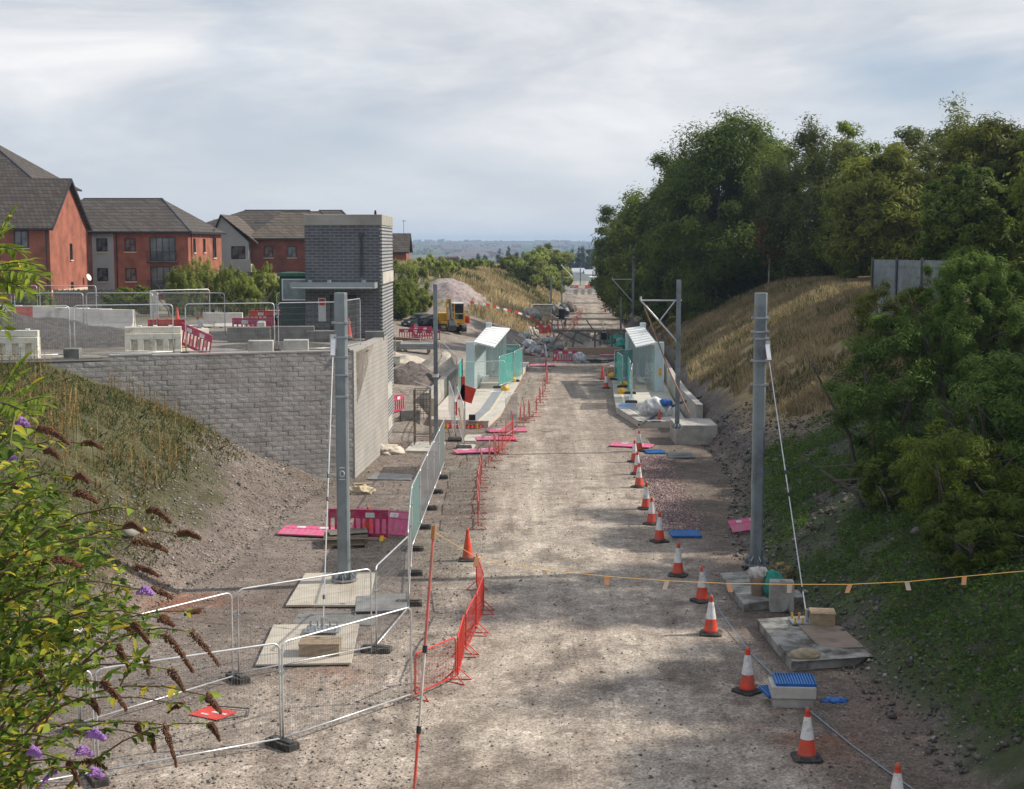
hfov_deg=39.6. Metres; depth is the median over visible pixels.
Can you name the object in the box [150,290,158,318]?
fence
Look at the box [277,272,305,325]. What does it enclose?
site cabin
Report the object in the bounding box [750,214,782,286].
rowan tree
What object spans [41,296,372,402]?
yard ground
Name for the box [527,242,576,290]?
willow tree
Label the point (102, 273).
window
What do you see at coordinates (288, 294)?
window
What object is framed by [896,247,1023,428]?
slope shrub
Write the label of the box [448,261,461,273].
willow shrub
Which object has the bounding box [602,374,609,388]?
traffic cone
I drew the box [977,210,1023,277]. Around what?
understory shrub
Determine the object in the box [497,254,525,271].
willow tree
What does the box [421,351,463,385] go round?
sand heap
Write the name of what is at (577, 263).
poplar tree
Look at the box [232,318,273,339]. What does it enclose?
plastic barrier
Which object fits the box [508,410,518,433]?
pedestrian barrier
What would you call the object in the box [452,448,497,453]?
plastic barrier
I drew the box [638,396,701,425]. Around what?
steel rail
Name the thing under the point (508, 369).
netted fence
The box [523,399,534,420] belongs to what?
pedestrian barrier
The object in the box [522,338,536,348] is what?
scrap bundle
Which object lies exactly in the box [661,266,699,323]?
understory shrub
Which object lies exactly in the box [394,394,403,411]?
plastic barrier
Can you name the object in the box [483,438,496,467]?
pedestrian barrier
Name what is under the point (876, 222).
broadleaf tree
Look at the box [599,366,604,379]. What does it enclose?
traffic cone
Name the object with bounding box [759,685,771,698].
plastic grid
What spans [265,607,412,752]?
fence
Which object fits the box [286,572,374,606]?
plywood sheet
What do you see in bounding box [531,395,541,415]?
pedestrian barrier
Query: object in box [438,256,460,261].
stone block
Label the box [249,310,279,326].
plastic barrier
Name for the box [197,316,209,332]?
traffic cone
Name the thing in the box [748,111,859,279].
birch tree
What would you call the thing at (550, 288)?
overhead line mast
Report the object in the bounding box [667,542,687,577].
traffic cone
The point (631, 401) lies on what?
netted fence
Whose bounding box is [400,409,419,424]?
dwarf wall
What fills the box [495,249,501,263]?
poplar tree
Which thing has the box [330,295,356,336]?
door
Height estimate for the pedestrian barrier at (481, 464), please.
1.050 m
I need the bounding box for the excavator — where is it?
[438,298,466,331]
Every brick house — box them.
[0,178,92,304]
[81,198,225,299]
[206,210,323,277]
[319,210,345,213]
[392,220,412,261]
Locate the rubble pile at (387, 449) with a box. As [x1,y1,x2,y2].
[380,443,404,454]
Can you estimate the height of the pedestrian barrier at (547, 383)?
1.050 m
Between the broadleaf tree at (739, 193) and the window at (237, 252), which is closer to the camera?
the broadleaf tree at (739, 193)
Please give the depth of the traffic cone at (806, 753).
26.48 m
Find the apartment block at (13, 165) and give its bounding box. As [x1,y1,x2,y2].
[0,145,81,191]
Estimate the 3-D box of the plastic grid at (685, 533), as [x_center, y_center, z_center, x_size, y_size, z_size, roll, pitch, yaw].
[5.750,4.619,47.217,0.990,0.070,0.990,0,6,0]
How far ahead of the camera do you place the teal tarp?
38.01 m
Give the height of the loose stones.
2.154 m
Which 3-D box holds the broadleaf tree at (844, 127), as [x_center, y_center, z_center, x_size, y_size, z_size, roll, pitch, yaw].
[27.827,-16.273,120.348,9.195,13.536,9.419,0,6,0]
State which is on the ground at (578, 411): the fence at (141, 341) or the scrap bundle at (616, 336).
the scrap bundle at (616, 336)
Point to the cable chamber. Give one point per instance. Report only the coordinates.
(791, 697)
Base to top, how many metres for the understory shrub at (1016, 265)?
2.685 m
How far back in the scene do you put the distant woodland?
2931.43 m
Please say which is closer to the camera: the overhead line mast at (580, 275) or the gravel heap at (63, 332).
the gravel heap at (63, 332)
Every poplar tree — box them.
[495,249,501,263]
[566,255,572,274]
[569,248,574,267]
[574,246,581,267]
[580,244,586,267]
[584,247,592,268]
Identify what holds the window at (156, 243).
in the brick house at (133, 243)
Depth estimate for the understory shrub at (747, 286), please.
122.48 m
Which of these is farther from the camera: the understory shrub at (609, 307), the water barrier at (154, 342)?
the understory shrub at (609, 307)
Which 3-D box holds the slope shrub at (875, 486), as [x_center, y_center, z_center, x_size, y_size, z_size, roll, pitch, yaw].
[11.004,2.750,41.178,4.204,2.042,4.267,0,6,0]
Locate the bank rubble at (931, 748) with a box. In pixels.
[702,374,1023,773]
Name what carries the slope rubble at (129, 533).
on the ground at (578, 411)
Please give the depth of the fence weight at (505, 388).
90.17 m
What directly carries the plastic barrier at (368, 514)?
on the ground at (578, 411)
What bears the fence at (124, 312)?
on the yard ground at (362, 358)
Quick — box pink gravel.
[623,455,724,530]
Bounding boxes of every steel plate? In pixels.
[355,593,406,611]
[367,473,412,480]
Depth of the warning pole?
23.66 m
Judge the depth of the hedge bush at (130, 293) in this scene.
107.12 m
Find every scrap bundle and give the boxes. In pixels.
[518,331,530,338]
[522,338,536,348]
[525,345,541,354]
[529,326,538,335]
[540,337,555,342]
[546,343,563,350]
[603,332,622,342]
[606,333,622,343]
[614,338,624,348]
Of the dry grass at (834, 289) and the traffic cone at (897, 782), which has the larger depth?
the dry grass at (834, 289)
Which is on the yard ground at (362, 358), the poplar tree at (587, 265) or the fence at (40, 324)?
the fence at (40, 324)
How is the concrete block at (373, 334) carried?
on the yard ground at (362, 358)
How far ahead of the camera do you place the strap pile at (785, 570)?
39.49 m
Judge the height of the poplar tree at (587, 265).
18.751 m
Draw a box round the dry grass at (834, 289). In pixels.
[646,274,1000,419]
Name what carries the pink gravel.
on the ground at (578, 411)
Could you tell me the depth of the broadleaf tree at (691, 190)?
118.99 m
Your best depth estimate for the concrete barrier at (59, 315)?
75.20 m
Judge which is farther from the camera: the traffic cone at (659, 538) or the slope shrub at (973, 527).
the traffic cone at (659, 538)
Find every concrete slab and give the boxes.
[720,571,804,611]
[757,616,866,670]
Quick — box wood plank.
[353,482,370,484]
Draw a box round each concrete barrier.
[0,305,21,311]
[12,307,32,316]
[33,307,66,317]
[55,307,76,319]
[76,308,100,325]
[98,309,136,328]
[203,313,213,327]
[214,313,243,327]
[567,289,573,293]
[574,289,584,293]
[581,289,591,293]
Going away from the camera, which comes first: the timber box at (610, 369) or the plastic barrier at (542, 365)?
the timber box at (610, 369)
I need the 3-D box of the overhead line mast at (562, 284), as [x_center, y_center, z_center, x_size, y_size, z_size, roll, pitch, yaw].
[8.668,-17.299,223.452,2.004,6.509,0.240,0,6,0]
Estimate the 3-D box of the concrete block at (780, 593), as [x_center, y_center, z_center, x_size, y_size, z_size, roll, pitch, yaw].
[7.094,5.293,37.436,0.620,0.820,0.350,0,6,3]
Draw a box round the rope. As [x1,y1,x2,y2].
[702,567,912,788]
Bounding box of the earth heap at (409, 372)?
[394,361,438,385]
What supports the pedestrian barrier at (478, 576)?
on the ground at (578, 411)
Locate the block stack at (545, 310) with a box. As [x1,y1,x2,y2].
[532,304,552,319]
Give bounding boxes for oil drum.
[559,309,564,318]
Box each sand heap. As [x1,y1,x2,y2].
[396,352,424,363]
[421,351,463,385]
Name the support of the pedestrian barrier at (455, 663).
on the ground at (578, 411)
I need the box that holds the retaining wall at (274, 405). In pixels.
[0,336,388,479]
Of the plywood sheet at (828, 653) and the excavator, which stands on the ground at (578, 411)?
the excavator
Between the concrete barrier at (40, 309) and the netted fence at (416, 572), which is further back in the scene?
the concrete barrier at (40, 309)
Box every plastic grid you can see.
[644,450,665,453]
[669,530,701,537]
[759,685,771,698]
[772,673,816,686]
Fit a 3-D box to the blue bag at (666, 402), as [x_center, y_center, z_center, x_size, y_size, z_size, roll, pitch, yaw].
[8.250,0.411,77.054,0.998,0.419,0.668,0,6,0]
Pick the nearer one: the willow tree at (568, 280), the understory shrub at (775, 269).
the understory shrub at (775, 269)
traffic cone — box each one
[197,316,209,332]
[348,318,352,339]
[364,506,371,532]
[459,528,475,561]
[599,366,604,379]
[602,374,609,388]
[627,440,640,462]
[630,451,643,474]
[630,463,644,488]
[636,430,644,451]
[637,482,654,509]
[642,497,656,525]
[649,512,668,543]
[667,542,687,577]
[689,565,713,603]
[699,595,721,636]
[731,647,761,696]
[790,707,822,763]
[890,762,903,788]
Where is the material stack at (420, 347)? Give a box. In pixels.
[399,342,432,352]
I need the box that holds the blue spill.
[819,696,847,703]
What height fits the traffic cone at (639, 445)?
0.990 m
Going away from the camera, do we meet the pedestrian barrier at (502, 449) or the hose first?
the hose
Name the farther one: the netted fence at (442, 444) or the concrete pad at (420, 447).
the concrete pad at (420, 447)
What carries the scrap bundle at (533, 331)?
on the ground at (578, 411)
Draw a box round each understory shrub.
[589,250,619,312]
[609,270,628,323]
[619,262,656,326]
[633,269,685,326]
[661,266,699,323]
[712,254,766,299]
[756,246,794,281]
[803,258,839,276]
[898,232,934,259]
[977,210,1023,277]
[982,260,1023,302]
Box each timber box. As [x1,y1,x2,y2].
[298,637,342,656]
[606,366,613,373]
[809,607,835,625]
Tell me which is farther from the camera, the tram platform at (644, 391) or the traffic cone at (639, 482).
the tram platform at (644, 391)
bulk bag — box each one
[572,352,586,362]
[638,396,672,415]
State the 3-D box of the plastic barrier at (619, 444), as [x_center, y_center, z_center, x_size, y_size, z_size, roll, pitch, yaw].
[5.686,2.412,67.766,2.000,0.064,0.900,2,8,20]
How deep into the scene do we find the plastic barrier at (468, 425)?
74.51 m
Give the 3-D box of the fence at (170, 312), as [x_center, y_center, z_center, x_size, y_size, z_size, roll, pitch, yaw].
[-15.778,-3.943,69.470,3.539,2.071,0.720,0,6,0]
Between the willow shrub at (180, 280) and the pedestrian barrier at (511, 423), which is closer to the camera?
the pedestrian barrier at (511, 423)
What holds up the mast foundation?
on the ground at (578, 411)
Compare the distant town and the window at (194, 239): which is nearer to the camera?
the window at (194, 239)
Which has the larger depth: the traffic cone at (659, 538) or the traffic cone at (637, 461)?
the traffic cone at (637, 461)
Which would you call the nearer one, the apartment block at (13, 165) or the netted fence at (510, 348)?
the netted fence at (510, 348)
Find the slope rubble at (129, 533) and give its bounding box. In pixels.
[0,431,332,730]
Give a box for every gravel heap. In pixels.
[0,312,124,349]
[211,341,368,350]
[421,278,491,306]
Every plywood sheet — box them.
[256,624,358,665]
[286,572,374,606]
[327,528,367,535]
[778,643,873,661]
[798,621,863,647]
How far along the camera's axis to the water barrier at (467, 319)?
139.25 m
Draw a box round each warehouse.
[572,268,584,280]
[583,269,597,280]
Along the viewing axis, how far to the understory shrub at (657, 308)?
138.84 m
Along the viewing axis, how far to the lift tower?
66.82 m
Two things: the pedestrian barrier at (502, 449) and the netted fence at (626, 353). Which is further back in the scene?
the netted fence at (626, 353)
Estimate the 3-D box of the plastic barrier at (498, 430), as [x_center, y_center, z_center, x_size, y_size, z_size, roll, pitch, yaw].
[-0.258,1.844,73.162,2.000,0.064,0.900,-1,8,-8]
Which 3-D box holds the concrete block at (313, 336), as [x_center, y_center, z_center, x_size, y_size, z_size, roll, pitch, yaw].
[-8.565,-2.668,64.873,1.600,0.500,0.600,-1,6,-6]
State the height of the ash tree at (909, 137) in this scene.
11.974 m
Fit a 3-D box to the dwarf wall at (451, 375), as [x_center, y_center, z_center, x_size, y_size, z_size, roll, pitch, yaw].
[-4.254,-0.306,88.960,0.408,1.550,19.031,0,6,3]
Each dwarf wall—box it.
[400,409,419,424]
[424,365,457,415]
[664,358,702,417]
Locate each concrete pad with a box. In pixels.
[291,611,377,625]
[372,575,378,592]
[405,442,438,452]
[454,444,475,453]
[461,434,482,441]
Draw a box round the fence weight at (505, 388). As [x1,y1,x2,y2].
[501,385,508,390]
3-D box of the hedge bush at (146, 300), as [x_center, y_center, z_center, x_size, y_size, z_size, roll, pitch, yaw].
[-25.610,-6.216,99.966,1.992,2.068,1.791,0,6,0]
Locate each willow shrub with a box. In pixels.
[144,261,215,315]
[186,255,225,313]
[202,260,248,312]
[211,272,274,316]
[249,261,279,309]
[249,276,279,309]
[393,257,430,291]
[393,281,416,319]
[403,287,432,312]
[411,253,455,272]
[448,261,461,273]
[456,258,479,270]
[473,257,496,268]
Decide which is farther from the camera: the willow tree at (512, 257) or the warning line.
the willow tree at (512, 257)
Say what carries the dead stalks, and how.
on the ground at (578, 411)
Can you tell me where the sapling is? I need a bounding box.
[0,203,57,423]
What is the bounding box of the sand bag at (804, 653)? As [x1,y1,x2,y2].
[788,648,820,658]
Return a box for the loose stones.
[4,408,1023,788]
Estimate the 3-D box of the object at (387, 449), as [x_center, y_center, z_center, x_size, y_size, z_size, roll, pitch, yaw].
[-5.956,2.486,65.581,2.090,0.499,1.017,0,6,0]
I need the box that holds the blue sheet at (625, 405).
[618,403,632,408]
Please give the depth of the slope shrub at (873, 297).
63.45 m
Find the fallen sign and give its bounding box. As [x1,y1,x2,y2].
[189,705,249,720]
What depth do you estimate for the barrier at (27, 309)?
77.20 m
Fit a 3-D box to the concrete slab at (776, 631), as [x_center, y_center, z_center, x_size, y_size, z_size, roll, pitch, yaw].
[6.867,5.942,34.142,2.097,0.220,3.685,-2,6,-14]
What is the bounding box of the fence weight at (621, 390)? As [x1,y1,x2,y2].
[617,388,626,393]
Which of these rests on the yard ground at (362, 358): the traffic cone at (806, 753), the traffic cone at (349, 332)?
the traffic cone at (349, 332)
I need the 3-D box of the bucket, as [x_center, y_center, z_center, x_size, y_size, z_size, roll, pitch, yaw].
[6.616,5.137,38.245,0.518,0.520,0.492,0,6,0]
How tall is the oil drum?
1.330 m
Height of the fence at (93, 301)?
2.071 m
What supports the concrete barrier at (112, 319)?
on the yard ground at (362, 358)
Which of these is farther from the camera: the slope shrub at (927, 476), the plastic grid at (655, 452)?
the plastic grid at (655, 452)
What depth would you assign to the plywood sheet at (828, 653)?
32.73 m
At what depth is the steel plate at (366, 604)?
37.69 m
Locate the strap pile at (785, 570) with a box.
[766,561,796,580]
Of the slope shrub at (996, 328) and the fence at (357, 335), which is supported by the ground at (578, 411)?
the slope shrub at (996, 328)
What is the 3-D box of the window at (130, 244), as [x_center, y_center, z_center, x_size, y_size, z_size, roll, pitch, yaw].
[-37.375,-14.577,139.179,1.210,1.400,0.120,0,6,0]
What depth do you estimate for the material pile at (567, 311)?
189.94 m
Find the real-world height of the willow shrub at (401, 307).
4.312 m
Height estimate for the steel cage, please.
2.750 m
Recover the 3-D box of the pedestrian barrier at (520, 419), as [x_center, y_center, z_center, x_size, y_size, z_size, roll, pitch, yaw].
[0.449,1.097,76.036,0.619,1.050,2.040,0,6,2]
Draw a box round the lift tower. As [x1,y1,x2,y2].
[290,210,393,439]
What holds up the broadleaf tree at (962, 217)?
on the ground at (578, 411)
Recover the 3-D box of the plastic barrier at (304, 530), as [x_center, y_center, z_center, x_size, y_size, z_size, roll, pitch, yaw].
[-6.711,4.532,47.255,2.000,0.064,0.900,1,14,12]
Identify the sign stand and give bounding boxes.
[427,376,475,432]
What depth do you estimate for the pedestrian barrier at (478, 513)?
48.19 m
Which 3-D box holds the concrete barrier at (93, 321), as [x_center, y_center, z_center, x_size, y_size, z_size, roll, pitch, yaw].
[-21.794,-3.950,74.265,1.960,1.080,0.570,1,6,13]
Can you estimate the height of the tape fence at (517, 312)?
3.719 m
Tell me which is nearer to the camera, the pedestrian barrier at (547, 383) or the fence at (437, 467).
the fence at (437, 467)
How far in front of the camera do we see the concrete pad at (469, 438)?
70.70 m
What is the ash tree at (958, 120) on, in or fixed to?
on the ground at (578, 411)
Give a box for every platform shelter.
[466,323,509,387]
[625,323,663,391]
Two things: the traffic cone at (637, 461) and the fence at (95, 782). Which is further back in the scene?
the traffic cone at (637, 461)
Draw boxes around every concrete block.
[63,348,81,358]
[227,326,270,342]
[248,340,273,351]
[257,321,265,326]
[272,326,314,340]
[283,339,308,350]
[306,330,334,341]
[365,331,383,339]
[769,579,794,611]
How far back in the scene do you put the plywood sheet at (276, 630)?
33.88 m
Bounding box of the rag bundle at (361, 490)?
[350,484,375,494]
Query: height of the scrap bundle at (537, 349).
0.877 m
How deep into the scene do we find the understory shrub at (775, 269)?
120.50 m
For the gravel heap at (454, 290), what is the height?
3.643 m
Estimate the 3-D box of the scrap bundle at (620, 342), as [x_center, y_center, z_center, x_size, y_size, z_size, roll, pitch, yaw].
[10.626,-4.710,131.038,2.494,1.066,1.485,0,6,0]
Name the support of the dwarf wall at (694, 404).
on the ground at (578, 411)
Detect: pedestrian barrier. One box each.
[407,637,464,701]
[446,614,476,679]
[464,595,486,654]
[466,554,493,610]
[467,576,494,632]
[469,477,486,512]
[470,490,486,529]
[471,465,486,499]
[473,456,487,487]
[474,447,488,477]
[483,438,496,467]
[490,433,502,460]
[496,421,517,452]
[496,427,508,454]
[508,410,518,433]
[514,404,525,426]
[518,402,529,422]
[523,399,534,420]
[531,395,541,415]
[534,386,544,405]
[538,380,547,399]
[542,356,549,370]
[543,369,550,384]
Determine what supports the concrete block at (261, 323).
on the yard ground at (362, 358)
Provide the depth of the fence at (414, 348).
98.20 m
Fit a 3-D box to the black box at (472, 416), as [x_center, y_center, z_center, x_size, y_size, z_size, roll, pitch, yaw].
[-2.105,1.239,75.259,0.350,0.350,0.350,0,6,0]
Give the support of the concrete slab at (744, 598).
on the ground at (578, 411)
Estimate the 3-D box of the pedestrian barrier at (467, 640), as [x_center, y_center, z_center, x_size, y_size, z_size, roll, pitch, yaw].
[-0.992,5.525,34.235,0.619,1.050,1.801,1,6,6]
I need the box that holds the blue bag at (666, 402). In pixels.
[660,398,672,405]
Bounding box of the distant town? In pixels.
[410,239,610,267]
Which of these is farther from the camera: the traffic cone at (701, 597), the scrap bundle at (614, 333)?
the scrap bundle at (614, 333)
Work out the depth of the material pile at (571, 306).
202.85 m
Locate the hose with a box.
[777,579,790,611]
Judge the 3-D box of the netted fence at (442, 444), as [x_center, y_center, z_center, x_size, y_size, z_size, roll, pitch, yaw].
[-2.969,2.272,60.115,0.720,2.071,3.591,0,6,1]
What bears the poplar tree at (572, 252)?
on the ground at (578, 411)
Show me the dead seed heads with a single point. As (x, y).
(69, 407)
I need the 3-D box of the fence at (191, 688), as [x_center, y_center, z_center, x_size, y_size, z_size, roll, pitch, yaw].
[-7.379,5.481,29.513,0.720,2.071,4.144,5,7,38]
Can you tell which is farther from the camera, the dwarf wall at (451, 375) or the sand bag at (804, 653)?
the dwarf wall at (451, 375)
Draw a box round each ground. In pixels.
[0,241,1023,788]
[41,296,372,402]
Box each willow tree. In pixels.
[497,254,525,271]
[503,249,557,288]
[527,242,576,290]
[553,259,573,292]
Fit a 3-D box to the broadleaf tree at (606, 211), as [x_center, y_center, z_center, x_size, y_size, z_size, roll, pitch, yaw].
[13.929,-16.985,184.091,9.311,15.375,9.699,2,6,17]
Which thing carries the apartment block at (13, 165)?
on the ground at (578, 411)
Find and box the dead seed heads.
[0,340,216,580]
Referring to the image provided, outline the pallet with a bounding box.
[323,532,367,548]
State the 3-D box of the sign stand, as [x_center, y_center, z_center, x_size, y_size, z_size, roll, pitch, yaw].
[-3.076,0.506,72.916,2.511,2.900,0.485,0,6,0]
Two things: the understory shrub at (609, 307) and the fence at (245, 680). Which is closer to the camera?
the fence at (245, 680)
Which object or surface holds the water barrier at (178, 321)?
on the yard ground at (362, 358)
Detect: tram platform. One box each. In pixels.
[431,362,528,426]
[609,362,683,427]
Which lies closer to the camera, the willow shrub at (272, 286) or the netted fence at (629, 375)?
the netted fence at (629, 375)
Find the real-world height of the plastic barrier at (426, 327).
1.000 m
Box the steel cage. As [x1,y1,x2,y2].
[413,388,431,444]
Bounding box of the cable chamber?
[768,677,815,707]
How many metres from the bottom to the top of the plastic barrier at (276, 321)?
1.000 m
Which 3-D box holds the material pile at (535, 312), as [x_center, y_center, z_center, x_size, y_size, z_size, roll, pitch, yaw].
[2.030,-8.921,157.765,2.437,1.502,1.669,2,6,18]
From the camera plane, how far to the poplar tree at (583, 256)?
656.14 m
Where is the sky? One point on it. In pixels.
(452, 120)
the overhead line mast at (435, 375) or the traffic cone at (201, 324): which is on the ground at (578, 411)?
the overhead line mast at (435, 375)
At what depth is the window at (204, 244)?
146.53 m
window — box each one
[13,231,29,248]
[70,243,73,260]
[96,238,107,252]
[97,268,108,281]
[124,238,136,252]
[125,268,136,281]
[149,237,176,261]
[150,267,175,289]
[193,238,196,253]
[203,239,205,252]
[212,237,216,258]
[231,246,245,259]
[264,246,272,257]
[282,279,305,300]
[287,246,295,257]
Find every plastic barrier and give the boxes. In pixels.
[180,322,212,352]
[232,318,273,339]
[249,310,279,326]
[271,315,279,334]
[277,525,334,536]
[328,508,387,541]
[352,508,408,535]
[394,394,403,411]
[399,329,422,340]
[409,326,431,337]
[418,330,439,339]
[445,423,481,428]
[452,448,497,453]
[476,436,516,440]
[487,428,526,432]
[530,364,555,365]
[532,325,550,333]
[553,350,577,362]
[609,442,653,447]
[728,517,763,532]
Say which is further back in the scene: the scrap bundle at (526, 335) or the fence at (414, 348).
the scrap bundle at (526, 335)
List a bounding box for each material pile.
[520,307,542,320]
[552,304,563,315]
[558,304,569,316]
[564,301,577,311]
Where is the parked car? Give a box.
[401,313,441,326]
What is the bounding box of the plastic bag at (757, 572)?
[748,566,767,577]
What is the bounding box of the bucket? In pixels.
[749,576,764,596]
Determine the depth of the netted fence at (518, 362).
98.19 m
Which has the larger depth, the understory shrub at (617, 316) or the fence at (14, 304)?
the understory shrub at (617, 316)
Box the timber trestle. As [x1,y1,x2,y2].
[549,329,625,346]
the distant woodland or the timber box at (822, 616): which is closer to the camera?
the timber box at (822, 616)
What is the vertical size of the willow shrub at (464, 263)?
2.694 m
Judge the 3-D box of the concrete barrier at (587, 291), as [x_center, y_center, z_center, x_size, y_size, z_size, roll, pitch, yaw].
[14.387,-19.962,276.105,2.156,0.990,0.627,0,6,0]
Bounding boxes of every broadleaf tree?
[587,204,647,316]
[590,181,657,320]
[625,163,725,306]
[635,151,692,274]
[641,103,801,313]
[697,118,795,294]
[720,119,808,283]
[795,120,882,274]
[808,158,888,278]
[817,141,940,270]
[908,160,1017,287]
[925,110,1023,278]
[929,124,982,178]
[999,151,1023,220]
[1008,132,1023,240]
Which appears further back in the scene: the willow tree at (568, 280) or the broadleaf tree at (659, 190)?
the willow tree at (568, 280)
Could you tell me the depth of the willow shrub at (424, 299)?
140.96 m
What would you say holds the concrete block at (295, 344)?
on the yard ground at (362, 358)
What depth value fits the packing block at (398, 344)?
109.35 m
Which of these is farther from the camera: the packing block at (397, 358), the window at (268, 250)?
the window at (268, 250)
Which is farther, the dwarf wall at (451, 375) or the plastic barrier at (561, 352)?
the plastic barrier at (561, 352)
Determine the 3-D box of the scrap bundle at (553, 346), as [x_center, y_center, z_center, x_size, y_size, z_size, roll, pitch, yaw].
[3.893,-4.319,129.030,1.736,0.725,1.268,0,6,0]
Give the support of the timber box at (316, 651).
on the plywood sheet at (276, 630)
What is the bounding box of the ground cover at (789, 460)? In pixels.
[749,355,1023,737]
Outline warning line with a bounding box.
[436,533,1021,592]
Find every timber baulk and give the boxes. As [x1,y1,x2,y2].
[393,337,419,339]
[568,347,622,354]
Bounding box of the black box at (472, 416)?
[469,414,475,419]
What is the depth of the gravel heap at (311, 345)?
60.54 m
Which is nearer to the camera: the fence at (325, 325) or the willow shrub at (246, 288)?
the fence at (325, 325)
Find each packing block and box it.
[393,340,401,350]
[394,356,399,365]
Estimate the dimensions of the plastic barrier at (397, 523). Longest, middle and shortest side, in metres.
2.000 x 0.900 x 0.064 m
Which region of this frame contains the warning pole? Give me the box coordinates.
[413,526,436,788]
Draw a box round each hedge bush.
[9,288,56,305]
[100,292,122,308]
[111,284,153,311]
[134,292,161,313]
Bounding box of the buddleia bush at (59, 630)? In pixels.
[0,416,222,788]
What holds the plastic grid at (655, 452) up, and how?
on the ground at (578, 411)
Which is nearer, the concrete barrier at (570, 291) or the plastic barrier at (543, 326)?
the plastic barrier at (543, 326)
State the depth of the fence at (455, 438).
72.03 m
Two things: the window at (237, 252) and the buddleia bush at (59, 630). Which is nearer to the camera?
the buddleia bush at (59, 630)
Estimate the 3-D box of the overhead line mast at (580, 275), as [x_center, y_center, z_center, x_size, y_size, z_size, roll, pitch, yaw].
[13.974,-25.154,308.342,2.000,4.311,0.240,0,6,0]
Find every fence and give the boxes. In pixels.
[0,305,70,355]
[1,285,38,305]
[1,629,81,730]
[2,671,95,781]
[13,293,83,322]
[39,285,97,307]
[53,289,124,307]
[63,593,233,736]
[71,304,173,353]
[84,293,153,328]
[84,643,281,787]
[149,289,209,325]
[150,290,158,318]
[156,293,225,334]
[181,302,274,352]
[225,568,371,684]
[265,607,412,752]
[275,302,333,350]
[347,298,360,351]
[360,536,409,653]
[394,337,439,366]
[397,506,421,606]
[399,487,422,576]
[402,469,423,550]
[404,381,433,422]
[419,454,430,529]
[421,441,437,509]
[426,430,442,493]
[438,419,447,478]
[441,342,456,368]
[448,381,461,441]
[456,387,471,448]
[457,358,462,393]
[464,361,504,391]
[470,300,541,323]
[493,352,513,388]
[499,392,517,435]
[506,344,519,353]
[514,348,522,381]
[610,349,632,380]
[617,352,627,387]
[624,357,635,393]
[625,363,636,402]
[870,258,949,316]
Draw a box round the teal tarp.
[762,569,783,596]
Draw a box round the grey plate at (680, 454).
[667,452,694,457]
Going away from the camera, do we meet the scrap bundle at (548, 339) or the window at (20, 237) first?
the window at (20, 237)
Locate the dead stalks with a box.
[0,346,215,581]
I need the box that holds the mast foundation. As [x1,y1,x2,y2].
[670,418,717,444]
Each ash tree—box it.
[872,125,940,176]
[909,91,995,171]
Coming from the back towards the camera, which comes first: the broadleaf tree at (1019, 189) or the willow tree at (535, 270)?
the willow tree at (535, 270)
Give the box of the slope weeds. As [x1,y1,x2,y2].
[0,361,245,695]
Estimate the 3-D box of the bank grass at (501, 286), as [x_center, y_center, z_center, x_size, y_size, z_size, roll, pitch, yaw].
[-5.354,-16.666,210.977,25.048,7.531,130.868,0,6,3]
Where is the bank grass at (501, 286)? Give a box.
[393,258,560,331]
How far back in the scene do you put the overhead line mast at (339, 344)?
39.61 m
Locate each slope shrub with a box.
[804,310,958,468]
[805,451,970,515]
[842,276,927,353]
[867,276,938,344]
[885,418,1023,517]
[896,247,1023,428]
[914,491,1023,573]
[922,297,1023,352]
[924,348,1023,474]
[966,477,1023,539]
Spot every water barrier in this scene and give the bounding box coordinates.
[0,329,40,358]
[124,325,181,353]
[148,318,184,326]
[181,327,209,351]
[465,316,469,323]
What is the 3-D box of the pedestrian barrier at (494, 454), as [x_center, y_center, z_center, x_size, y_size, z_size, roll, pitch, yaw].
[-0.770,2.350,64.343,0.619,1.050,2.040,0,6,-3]
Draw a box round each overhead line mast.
[304,293,357,632]
[432,284,438,439]
[550,274,551,303]
[561,264,573,303]
[572,268,580,284]
[612,248,634,326]
[620,297,621,328]
[640,280,688,430]
[744,293,810,624]
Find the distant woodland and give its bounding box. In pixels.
[412,240,594,262]
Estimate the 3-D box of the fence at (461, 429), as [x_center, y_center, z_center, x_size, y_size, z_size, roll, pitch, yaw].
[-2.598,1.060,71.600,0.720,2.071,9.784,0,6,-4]
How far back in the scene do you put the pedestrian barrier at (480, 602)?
36.13 m
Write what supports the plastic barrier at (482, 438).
on the ground at (578, 411)
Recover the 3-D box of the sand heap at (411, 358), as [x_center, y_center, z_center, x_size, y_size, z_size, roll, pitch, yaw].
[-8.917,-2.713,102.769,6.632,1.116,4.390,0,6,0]
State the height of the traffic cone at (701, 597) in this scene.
0.990 m
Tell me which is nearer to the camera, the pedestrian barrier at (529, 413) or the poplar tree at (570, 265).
the pedestrian barrier at (529, 413)
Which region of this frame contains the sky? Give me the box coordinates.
[0,0,1023,241]
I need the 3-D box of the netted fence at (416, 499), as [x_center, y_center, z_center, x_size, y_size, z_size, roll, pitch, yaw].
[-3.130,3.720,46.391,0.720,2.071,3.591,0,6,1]
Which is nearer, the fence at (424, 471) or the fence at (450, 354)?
the fence at (424, 471)
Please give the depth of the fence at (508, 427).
72.34 m
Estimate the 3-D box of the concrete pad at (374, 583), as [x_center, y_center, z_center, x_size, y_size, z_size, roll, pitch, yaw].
[-4.901,5.487,40.197,2.100,0.255,2.200,0,6,0]

